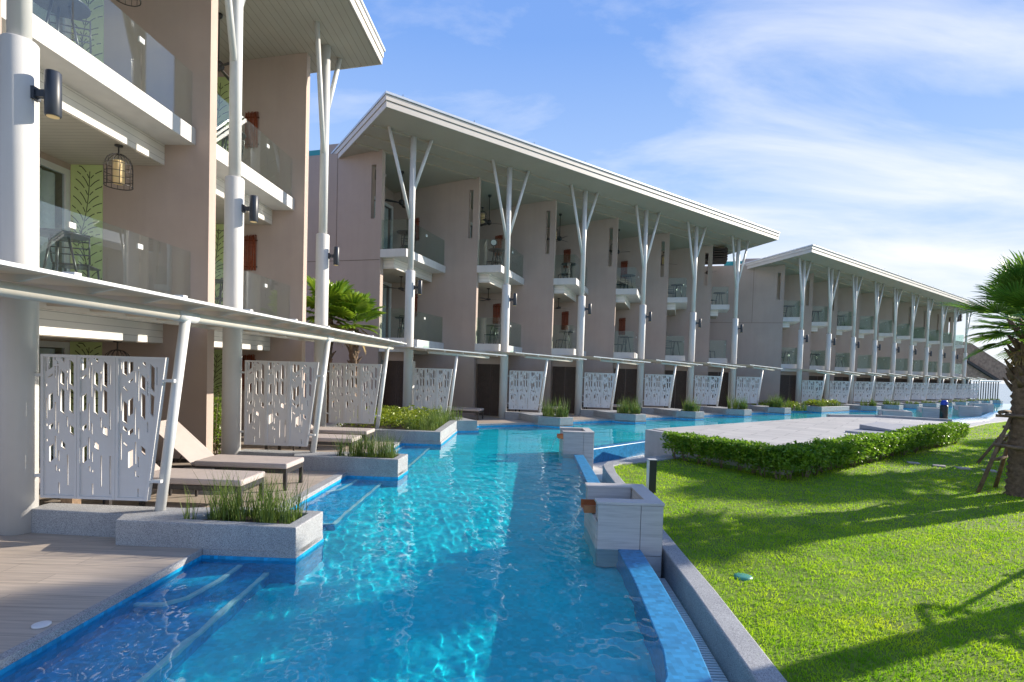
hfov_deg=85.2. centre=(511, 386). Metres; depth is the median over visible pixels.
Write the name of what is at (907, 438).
hedge shrub
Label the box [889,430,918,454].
hedge shrub
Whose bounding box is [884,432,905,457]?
hedge shrub
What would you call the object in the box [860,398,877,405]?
reed clump
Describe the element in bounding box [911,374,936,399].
terrace canopy
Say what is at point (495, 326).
balcony table
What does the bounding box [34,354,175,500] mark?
privacy screen
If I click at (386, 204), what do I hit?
sliding door
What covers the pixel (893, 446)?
hedge shrub
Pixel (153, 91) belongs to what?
hotel building
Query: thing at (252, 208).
wall lamp
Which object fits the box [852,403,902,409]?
granite planter
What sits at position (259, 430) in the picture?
privacy screen
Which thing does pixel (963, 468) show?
stepping stone
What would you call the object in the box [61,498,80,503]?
timber block
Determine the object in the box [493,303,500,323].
twig wall hanging
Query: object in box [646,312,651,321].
wall lamp
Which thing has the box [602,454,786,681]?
kerb
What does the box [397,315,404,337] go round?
balcony chair
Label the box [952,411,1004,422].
weir wall
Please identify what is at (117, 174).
hanging lantern
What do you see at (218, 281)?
balcony table
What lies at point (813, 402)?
shrub bed
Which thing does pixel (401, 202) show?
ceiling fan
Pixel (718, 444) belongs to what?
hedge shrub
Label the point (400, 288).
ceiling fan
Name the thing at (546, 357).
terrace canopy
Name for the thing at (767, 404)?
shrub bed
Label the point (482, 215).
hanging lantern
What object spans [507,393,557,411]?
sun lounger
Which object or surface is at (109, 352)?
hanging lantern
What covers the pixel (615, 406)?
sun lounger
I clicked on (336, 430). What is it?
sun lounger
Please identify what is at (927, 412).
waterfall box
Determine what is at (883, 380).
shutter door
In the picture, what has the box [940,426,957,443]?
hedge shrub
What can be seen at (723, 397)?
shutter door
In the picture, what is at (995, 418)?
gutter
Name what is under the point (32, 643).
pool coping
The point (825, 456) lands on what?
hedge shrub
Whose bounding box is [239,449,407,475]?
granite planter
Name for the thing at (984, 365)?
pavilion
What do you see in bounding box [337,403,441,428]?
shrub bed
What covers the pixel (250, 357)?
twig wall hanging
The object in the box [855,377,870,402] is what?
shutter door
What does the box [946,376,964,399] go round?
terrace canopy
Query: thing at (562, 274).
balcony chair
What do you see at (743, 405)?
reed clump
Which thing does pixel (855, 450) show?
hedge shrub
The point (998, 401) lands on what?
granite planter
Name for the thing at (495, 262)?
balcony chair
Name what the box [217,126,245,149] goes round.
balcony table
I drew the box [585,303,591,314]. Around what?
wall lamp
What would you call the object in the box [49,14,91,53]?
balcony chair
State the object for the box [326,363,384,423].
privacy screen
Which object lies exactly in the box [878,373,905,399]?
terrace canopy
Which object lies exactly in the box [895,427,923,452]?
hedge shrub
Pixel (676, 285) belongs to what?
balcony table
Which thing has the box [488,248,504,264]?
balcony table
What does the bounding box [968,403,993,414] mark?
waterfall box
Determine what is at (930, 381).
shutter door
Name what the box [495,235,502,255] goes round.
twig wall hanging
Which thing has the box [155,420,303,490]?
sun lounger
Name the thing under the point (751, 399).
privacy screen
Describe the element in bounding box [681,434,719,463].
hedge shrub
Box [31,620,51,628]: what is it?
drain cover
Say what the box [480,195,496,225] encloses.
ceiling fan
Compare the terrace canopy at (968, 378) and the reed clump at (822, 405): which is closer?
the reed clump at (822, 405)
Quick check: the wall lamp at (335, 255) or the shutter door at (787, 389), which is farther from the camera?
the shutter door at (787, 389)
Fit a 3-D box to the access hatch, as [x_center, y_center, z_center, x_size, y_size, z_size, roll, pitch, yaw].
[10.481,1.116,15.297,4.000,0.177,1.100,0,3,-41]
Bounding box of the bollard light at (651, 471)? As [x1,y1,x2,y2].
[646,458,656,492]
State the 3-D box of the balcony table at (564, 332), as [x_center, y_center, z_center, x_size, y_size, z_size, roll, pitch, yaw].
[2.256,-1.904,22.942,0.640,0.723,0.640,4,3,44]
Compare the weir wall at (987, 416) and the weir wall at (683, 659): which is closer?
the weir wall at (683, 659)
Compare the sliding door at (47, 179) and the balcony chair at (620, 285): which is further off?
the balcony chair at (620, 285)
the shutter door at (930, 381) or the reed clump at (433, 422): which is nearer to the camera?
the reed clump at (433, 422)
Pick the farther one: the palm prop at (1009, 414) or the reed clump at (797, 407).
the reed clump at (797, 407)
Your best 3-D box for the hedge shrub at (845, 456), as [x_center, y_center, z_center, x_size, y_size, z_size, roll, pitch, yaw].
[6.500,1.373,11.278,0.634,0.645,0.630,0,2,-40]
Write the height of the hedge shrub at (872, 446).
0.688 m
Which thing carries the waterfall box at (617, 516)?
on the weir wall at (683, 659)
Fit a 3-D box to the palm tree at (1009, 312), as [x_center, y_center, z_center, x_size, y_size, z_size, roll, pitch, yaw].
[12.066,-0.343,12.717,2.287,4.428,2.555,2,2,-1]
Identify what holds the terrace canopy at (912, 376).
on the granite planter at (936, 405)
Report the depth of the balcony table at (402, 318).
18.21 m
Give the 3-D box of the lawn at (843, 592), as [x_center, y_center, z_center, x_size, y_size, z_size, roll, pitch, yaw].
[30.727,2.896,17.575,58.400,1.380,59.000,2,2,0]
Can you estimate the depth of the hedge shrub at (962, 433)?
16.64 m
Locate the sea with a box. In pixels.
[970,383,1011,403]
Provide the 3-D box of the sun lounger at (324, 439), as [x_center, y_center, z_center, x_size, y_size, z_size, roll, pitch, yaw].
[-3.905,0.852,10.562,1.962,0.866,0.604,2,2,2]
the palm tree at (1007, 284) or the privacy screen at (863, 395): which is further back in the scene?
the privacy screen at (863, 395)
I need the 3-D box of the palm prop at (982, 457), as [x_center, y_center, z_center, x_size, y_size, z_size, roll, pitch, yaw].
[12.022,1.105,12.782,1.825,1.539,1.827,0,2,-40]
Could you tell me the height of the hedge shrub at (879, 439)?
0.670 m
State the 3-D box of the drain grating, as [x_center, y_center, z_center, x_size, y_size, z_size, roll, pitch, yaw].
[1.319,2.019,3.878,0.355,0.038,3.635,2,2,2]
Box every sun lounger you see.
[39,471,144,505]
[96,428,264,504]
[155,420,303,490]
[257,407,361,449]
[281,403,374,446]
[428,393,483,419]
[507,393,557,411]
[582,393,620,408]
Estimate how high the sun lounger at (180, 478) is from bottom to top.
0.866 m
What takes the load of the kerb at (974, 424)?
on the lawn at (843, 592)
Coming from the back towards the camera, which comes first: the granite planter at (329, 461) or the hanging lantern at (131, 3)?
the granite planter at (329, 461)
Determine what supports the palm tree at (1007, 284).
on the lawn at (843, 592)
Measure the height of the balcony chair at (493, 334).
0.832 m
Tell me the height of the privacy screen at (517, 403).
1.347 m
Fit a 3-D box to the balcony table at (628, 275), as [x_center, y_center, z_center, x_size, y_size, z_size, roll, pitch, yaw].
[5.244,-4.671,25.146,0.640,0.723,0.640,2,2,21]
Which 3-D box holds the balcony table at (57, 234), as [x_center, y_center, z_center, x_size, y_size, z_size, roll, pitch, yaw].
[-5.952,-1.652,7.323,0.640,0.723,0.640,2,2,0]
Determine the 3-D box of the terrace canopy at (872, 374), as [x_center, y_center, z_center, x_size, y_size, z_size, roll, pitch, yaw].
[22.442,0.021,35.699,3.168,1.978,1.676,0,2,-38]
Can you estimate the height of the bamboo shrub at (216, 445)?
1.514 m
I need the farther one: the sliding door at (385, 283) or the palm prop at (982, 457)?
the sliding door at (385, 283)
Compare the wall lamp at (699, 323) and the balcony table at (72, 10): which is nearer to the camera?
the balcony table at (72, 10)
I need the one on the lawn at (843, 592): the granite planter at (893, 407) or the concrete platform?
the concrete platform
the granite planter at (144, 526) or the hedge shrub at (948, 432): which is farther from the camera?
the hedge shrub at (948, 432)
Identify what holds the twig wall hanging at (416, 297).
attached to the hotel building at (457, 170)
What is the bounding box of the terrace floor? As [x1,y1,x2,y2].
[0,406,800,653]
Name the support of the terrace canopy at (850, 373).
on the granite planter at (858, 407)
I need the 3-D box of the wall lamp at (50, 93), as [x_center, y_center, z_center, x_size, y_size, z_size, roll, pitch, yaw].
[-4.468,-2.811,5.354,0.250,0.425,0.136,2,2,0]
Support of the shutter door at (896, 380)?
in the hotel building at (890, 312)
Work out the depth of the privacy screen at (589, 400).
21.64 m
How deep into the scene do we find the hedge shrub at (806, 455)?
9.98 m
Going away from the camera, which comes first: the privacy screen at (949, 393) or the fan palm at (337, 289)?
the fan palm at (337, 289)
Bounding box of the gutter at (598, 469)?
[593,455,643,482]
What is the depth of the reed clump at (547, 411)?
18.08 m
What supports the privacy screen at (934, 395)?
attached to the hotel building at (890, 312)
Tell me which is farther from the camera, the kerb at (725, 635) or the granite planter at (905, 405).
the granite planter at (905, 405)
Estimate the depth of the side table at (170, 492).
7.11 m
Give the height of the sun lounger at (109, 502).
0.866 m
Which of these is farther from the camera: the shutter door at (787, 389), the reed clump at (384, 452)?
the shutter door at (787, 389)
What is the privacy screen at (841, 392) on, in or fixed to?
attached to the hotel building at (890, 312)
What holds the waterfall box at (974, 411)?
on the pool floor
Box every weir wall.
[574,455,712,681]
[593,439,644,462]
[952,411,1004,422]
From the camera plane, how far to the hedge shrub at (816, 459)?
10.29 m
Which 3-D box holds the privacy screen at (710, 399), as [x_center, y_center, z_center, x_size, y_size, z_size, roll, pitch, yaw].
[9.195,0.152,26.245,1.346,1.347,0.050,2,2,6]
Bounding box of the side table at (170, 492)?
[169,467,214,496]
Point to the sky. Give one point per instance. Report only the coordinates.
(888, 135)
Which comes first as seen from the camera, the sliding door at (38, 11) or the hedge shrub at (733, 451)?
the sliding door at (38, 11)
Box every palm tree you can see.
[938,250,1023,497]
[971,303,1023,359]
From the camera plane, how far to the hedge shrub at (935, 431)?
14.92 m
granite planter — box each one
[31,503,322,556]
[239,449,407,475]
[326,416,476,441]
[505,411,572,425]
[580,409,645,421]
[641,407,703,418]
[697,406,751,415]
[737,404,790,413]
[802,405,848,411]
[830,404,880,410]
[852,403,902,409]
[875,402,922,408]
[893,401,939,407]
[910,401,954,406]
[926,400,968,405]
[947,400,980,402]
[957,399,992,403]
[967,399,1002,403]
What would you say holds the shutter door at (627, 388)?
in the hotel building at (457, 170)
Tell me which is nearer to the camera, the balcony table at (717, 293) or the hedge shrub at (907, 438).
the hedge shrub at (907, 438)
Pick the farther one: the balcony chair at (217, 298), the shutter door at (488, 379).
the shutter door at (488, 379)
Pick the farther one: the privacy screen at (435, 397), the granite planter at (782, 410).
the granite planter at (782, 410)
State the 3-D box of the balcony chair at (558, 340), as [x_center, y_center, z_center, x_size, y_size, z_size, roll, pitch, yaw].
[2.161,-1.991,23.763,0.539,0.832,0.498,1,2,-10]
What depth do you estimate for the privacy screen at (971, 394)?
50.13 m
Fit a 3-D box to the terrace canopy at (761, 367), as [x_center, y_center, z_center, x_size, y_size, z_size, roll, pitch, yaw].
[12.469,-0.124,29.223,3.341,2.101,1.769,0,2,-38]
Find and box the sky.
[309,0,1023,383]
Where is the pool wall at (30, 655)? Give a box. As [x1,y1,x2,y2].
[0,403,996,675]
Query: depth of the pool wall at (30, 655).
5.11 m
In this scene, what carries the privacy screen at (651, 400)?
attached to the hotel building at (457, 170)
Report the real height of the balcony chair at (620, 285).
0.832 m
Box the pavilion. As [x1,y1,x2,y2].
[952,341,1008,398]
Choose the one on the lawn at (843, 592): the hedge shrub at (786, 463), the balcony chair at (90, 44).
the hedge shrub at (786, 463)
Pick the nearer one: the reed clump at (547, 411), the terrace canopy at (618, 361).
the reed clump at (547, 411)
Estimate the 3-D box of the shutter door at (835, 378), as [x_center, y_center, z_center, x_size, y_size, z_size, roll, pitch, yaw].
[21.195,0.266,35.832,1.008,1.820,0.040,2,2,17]
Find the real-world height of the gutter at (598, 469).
0.280 m
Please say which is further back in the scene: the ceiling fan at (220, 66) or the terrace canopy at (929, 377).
the terrace canopy at (929, 377)
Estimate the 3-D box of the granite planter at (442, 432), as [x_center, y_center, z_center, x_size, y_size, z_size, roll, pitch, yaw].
[-2.785,1.803,15.071,3.540,1.735,4.400,2,2,0]
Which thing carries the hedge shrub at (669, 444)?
on the lawn at (843, 592)
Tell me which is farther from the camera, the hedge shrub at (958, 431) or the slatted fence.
the slatted fence
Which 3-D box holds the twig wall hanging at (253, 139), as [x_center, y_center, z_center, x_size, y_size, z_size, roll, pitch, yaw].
[-6.123,-6.037,13.100,0.340,0.867,0.047,2,2,2]
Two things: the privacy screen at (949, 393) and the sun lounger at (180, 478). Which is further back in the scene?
the privacy screen at (949, 393)
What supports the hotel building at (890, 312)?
on the terrace floor
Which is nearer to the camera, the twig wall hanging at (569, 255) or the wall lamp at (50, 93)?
the wall lamp at (50, 93)
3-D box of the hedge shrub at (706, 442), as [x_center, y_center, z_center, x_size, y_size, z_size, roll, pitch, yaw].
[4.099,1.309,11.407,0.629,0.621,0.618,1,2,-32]
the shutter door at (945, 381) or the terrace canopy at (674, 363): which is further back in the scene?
the shutter door at (945, 381)
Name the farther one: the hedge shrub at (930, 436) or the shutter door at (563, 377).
the shutter door at (563, 377)
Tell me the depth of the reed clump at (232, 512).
5.39 m
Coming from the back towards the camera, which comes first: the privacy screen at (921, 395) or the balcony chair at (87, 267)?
the privacy screen at (921, 395)
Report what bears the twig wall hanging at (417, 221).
attached to the hotel building at (457, 170)
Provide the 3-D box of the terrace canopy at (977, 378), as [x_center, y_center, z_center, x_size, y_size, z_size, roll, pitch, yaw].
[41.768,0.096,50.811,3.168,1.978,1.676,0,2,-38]
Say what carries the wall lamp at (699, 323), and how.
attached to the hotel building at (457, 170)
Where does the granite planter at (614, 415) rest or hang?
on the terrace floor
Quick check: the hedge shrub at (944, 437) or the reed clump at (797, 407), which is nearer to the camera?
the hedge shrub at (944, 437)
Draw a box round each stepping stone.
[932,464,945,467]
[954,466,971,469]
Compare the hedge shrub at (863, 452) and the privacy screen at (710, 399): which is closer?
the hedge shrub at (863, 452)
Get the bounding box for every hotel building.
[0,0,384,535]
[305,91,779,418]
[704,244,986,408]
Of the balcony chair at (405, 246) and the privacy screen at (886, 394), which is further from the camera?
the privacy screen at (886, 394)
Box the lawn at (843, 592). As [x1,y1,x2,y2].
[614,422,1023,681]
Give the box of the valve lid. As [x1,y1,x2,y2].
[733,573,752,580]
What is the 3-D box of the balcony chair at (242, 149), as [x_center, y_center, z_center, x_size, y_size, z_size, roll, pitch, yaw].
[-6.059,-4.833,11.809,0.539,0.832,0.498,3,2,30]
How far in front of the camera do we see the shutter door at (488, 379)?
20.18 m
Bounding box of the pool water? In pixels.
[0,404,1011,681]
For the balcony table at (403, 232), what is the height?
0.723 m
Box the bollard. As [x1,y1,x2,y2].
[939,400,948,418]
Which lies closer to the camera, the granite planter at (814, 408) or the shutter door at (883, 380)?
the granite planter at (814, 408)
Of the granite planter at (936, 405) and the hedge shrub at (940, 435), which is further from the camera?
the granite planter at (936, 405)
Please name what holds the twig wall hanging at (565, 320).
attached to the hotel building at (457, 170)
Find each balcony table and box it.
[33,0,90,46]
[39,228,89,271]
[215,279,243,304]
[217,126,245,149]
[394,317,404,337]
[396,230,415,247]
[486,325,500,343]
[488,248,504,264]
[560,331,574,348]
[562,262,576,277]
[619,337,632,351]
[621,274,635,288]
[669,341,681,354]
[671,284,683,296]
[713,292,724,304]
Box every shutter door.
[383,361,403,408]
[476,364,499,415]
[552,366,575,412]
[613,369,636,409]
[664,370,686,408]
[707,372,728,406]
[779,375,795,406]
[809,376,823,404]
[833,377,848,403]
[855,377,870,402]
[876,378,889,401]
[893,379,906,400]
[911,379,922,400]
[926,380,936,399]
[941,380,949,399]
[954,381,961,398]
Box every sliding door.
[33,2,70,38]
[39,158,69,271]
[39,341,69,457]
[374,196,392,248]
[381,354,388,403]
[382,281,391,337]
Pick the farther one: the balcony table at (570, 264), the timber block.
the balcony table at (570, 264)
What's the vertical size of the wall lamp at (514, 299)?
0.425 m
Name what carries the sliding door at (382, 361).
in the hotel building at (457, 170)
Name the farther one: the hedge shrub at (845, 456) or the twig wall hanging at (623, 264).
the twig wall hanging at (623, 264)
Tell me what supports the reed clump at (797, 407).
on the terrace floor
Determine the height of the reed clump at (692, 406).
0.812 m
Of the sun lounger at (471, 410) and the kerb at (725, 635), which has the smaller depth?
the kerb at (725, 635)
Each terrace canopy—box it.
[0,260,406,510]
[393,346,506,413]
[485,351,586,412]
[562,355,650,409]
[624,358,702,407]
[675,361,744,406]
[719,363,782,404]
[785,368,839,401]
[824,370,863,403]
[848,371,885,402]
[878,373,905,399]
[899,374,922,401]
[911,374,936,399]
[929,375,951,399]
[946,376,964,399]
[961,377,974,395]
[970,377,984,398]
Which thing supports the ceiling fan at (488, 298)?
hanging from the hotel building at (457, 170)
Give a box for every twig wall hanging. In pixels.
[242,354,255,389]
[243,235,257,270]
[244,111,258,148]
[414,218,419,240]
[414,294,417,316]
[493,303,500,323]
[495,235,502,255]
[561,311,568,329]
[563,249,570,267]
[619,318,625,334]
[620,261,627,277]
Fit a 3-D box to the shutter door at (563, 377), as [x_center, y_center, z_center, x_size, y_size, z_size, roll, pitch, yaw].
[2.124,0.119,22.477,1.008,1.860,0.040,2,2,17]
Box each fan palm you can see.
[306,276,359,422]
[328,288,385,411]
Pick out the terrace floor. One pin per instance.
(55, 579)
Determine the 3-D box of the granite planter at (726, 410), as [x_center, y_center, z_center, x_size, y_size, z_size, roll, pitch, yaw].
[9.614,1.819,25.738,1.252,1.735,2.704,0,2,-39]
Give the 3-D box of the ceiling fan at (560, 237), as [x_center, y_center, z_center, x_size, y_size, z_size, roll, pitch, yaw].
[1.941,-6.774,23.704,0.956,1.140,1.071,2,2,10]
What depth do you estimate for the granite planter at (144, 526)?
5.18 m
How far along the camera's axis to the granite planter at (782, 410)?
27.11 m
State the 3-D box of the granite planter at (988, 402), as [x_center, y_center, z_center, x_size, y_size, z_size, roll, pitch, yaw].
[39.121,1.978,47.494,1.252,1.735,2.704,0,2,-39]
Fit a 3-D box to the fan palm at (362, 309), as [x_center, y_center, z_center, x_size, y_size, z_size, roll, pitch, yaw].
[-4.378,-0.881,15.348,1.824,3.764,1.699,1,2,-22]
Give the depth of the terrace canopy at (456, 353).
17.06 m
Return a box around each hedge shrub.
[660,430,693,458]
[669,432,699,460]
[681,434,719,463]
[692,436,728,465]
[705,437,743,467]
[719,438,754,470]
[732,440,770,473]
[743,444,779,475]
[758,444,802,478]
[772,443,814,478]
[786,440,824,477]
[803,442,834,475]
[809,437,844,471]
[821,438,852,469]
[827,437,862,467]
[836,435,870,466]
[844,432,877,463]
[858,432,885,462]
[860,431,892,460]
[876,432,899,458]
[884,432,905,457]
[885,430,911,455]
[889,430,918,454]
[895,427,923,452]
[901,426,929,452]
[913,424,939,449]
[915,429,935,450]
[918,424,944,448]
[925,423,948,447]
[938,423,960,443]
[939,426,952,446]
[940,422,965,442]
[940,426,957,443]
[947,421,970,439]
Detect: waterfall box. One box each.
[551,427,594,469]
[570,482,664,577]
[877,409,911,416]
[916,407,939,417]
[952,405,982,418]
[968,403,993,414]
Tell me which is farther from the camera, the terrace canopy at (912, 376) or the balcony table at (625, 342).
the terrace canopy at (912, 376)
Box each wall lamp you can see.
[30,69,61,118]
[242,195,257,222]
[328,246,339,265]
[414,280,421,294]
[509,293,516,305]
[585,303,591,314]
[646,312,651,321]
[696,319,701,327]
[738,324,742,332]
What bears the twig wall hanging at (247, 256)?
attached to the hotel building at (153, 91)
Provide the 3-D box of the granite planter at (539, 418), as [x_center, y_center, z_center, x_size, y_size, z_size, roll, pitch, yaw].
[0.900,1.787,18.852,1.252,1.735,2.704,0,2,-39]
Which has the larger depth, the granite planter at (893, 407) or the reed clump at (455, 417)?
the granite planter at (893, 407)
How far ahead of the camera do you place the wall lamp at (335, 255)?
12.98 m
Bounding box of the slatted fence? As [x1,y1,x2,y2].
[970,380,1000,399]
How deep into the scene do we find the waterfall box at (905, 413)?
23.85 m
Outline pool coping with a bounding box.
[0,403,1002,669]
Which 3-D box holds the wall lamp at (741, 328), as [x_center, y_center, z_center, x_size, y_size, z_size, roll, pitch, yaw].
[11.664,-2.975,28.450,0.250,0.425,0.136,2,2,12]
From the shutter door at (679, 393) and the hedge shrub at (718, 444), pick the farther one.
the shutter door at (679, 393)
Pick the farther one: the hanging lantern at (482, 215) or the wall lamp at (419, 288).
the hanging lantern at (482, 215)
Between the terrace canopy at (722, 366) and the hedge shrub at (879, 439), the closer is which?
the hedge shrub at (879, 439)
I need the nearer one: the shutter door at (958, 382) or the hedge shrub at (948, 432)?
the hedge shrub at (948, 432)
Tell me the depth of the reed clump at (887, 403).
33.74 m
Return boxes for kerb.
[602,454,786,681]
[967,419,1007,426]
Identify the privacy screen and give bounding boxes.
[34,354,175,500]
[240,360,323,446]
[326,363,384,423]
[412,368,454,412]
[507,370,545,409]
[582,372,614,407]
[643,374,672,405]
[693,375,721,404]
[736,377,761,402]
[801,380,824,402]
[829,381,849,402]
[853,381,873,401]
[875,382,894,400]
[894,382,912,400]
[911,383,927,399]
[926,383,942,398]
[941,383,955,398]
[954,384,967,398]
[965,384,979,397]
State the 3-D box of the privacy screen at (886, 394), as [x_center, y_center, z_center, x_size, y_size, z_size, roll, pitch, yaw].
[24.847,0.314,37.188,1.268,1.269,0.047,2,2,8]
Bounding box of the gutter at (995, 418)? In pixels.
[962,417,1007,423]
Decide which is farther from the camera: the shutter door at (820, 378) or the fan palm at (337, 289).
the shutter door at (820, 378)
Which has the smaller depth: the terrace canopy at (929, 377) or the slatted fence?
the terrace canopy at (929, 377)
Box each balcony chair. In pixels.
[48,235,99,279]
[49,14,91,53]
[215,278,222,304]
[221,138,244,160]
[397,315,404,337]
[400,235,415,251]
[483,323,500,343]
[486,252,503,264]
[555,330,570,348]
[558,266,571,277]
[616,277,629,288]
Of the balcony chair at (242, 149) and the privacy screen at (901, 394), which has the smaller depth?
the balcony chair at (242, 149)
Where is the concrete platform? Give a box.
[644,414,951,474]
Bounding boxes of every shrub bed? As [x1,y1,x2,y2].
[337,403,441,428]
[751,400,800,409]
[801,399,840,405]
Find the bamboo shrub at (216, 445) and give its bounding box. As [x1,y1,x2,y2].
[213,386,221,454]
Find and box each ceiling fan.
[217,12,229,80]
[384,276,404,290]
[385,171,415,208]
[479,288,490,300]
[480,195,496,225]
[547,214,566,241]
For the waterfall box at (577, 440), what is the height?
1.010 m
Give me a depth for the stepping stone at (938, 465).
12.15 m
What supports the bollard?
on the weir wall at (987, 416)
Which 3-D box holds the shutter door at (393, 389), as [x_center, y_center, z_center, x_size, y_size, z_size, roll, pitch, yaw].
[-3.685,0.098,17.887,1.008,1.860,0.040,2,2,17]
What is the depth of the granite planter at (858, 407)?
31.47 m
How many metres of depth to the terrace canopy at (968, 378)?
47.97 m
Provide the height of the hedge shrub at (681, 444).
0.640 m
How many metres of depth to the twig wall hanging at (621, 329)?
27.37 m
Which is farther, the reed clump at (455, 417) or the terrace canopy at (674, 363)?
the terrace canopy at (674, 363)
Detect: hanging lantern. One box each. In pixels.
[103,144,133,190]
[104,341,131,381]
[116,0,140,6]
[480,207,486,225]
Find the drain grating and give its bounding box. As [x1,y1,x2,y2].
[659,578,727,681]
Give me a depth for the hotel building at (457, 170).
20.79 m
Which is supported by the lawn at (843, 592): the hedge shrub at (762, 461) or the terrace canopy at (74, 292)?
the hedge shrub at (762, 461)
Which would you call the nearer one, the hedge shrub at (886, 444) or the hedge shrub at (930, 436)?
the hedge shrub at (886, 444)
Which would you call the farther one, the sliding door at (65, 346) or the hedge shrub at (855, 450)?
the hedge shrub at (855, 450)
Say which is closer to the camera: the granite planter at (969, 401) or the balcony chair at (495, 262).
the balcony chair at (495, 262)
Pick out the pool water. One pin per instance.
(462, 556)
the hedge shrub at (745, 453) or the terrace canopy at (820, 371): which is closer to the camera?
the hedge shrub at (745, 453)
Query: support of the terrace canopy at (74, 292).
attached to the hotel building at (153, 91)
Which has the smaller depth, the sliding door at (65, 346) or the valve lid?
the valve lid
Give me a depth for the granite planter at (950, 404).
40.09 m
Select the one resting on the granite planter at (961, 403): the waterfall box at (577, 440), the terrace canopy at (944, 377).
the terrace canopy at (944, 377)
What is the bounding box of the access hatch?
[845,422,918,433]
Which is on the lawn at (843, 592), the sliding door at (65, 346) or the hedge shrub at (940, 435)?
the hedge shrub at (940, 435)
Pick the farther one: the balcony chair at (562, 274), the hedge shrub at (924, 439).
the balcony chair at (562, 274)
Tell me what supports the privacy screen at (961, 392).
attached to the hotel building at (890, 312)
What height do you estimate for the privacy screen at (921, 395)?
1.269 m
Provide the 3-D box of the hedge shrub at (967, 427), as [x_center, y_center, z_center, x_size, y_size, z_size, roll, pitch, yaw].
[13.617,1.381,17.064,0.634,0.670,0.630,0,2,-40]
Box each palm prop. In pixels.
[975,410,1023,492]
[976,425,1009,462]
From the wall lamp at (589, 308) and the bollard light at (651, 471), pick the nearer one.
the bollard light at (651, 471)
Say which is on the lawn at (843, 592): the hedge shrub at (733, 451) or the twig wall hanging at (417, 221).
the hedge shrub at (733, 451)
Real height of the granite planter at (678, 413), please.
1.735 m
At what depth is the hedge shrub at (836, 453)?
10.85 m
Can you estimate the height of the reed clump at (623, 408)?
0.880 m
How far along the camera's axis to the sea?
219.47 m
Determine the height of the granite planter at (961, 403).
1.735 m
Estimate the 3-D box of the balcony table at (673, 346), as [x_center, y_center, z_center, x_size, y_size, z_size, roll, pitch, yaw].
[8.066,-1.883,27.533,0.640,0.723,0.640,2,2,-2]
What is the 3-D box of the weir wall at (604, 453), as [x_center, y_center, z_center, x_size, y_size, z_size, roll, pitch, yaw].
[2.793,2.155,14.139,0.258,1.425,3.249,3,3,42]
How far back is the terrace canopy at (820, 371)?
30.71 m
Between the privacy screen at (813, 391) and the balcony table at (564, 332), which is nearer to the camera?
the balcony table at (564, 332)
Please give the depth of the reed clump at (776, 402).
27.22 m
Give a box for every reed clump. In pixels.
[180,464,310,523]
[329,425,400,457]
[402,404,449,430]
[433,401,463,420]
[540,398,570,416]
[616,396,641,413]
[681,397,700,411]
[727,395,748,408]
[767,392,790,407]
[788,400,807,410]
[817,401,843,406]
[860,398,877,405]
[883,397,900,404]

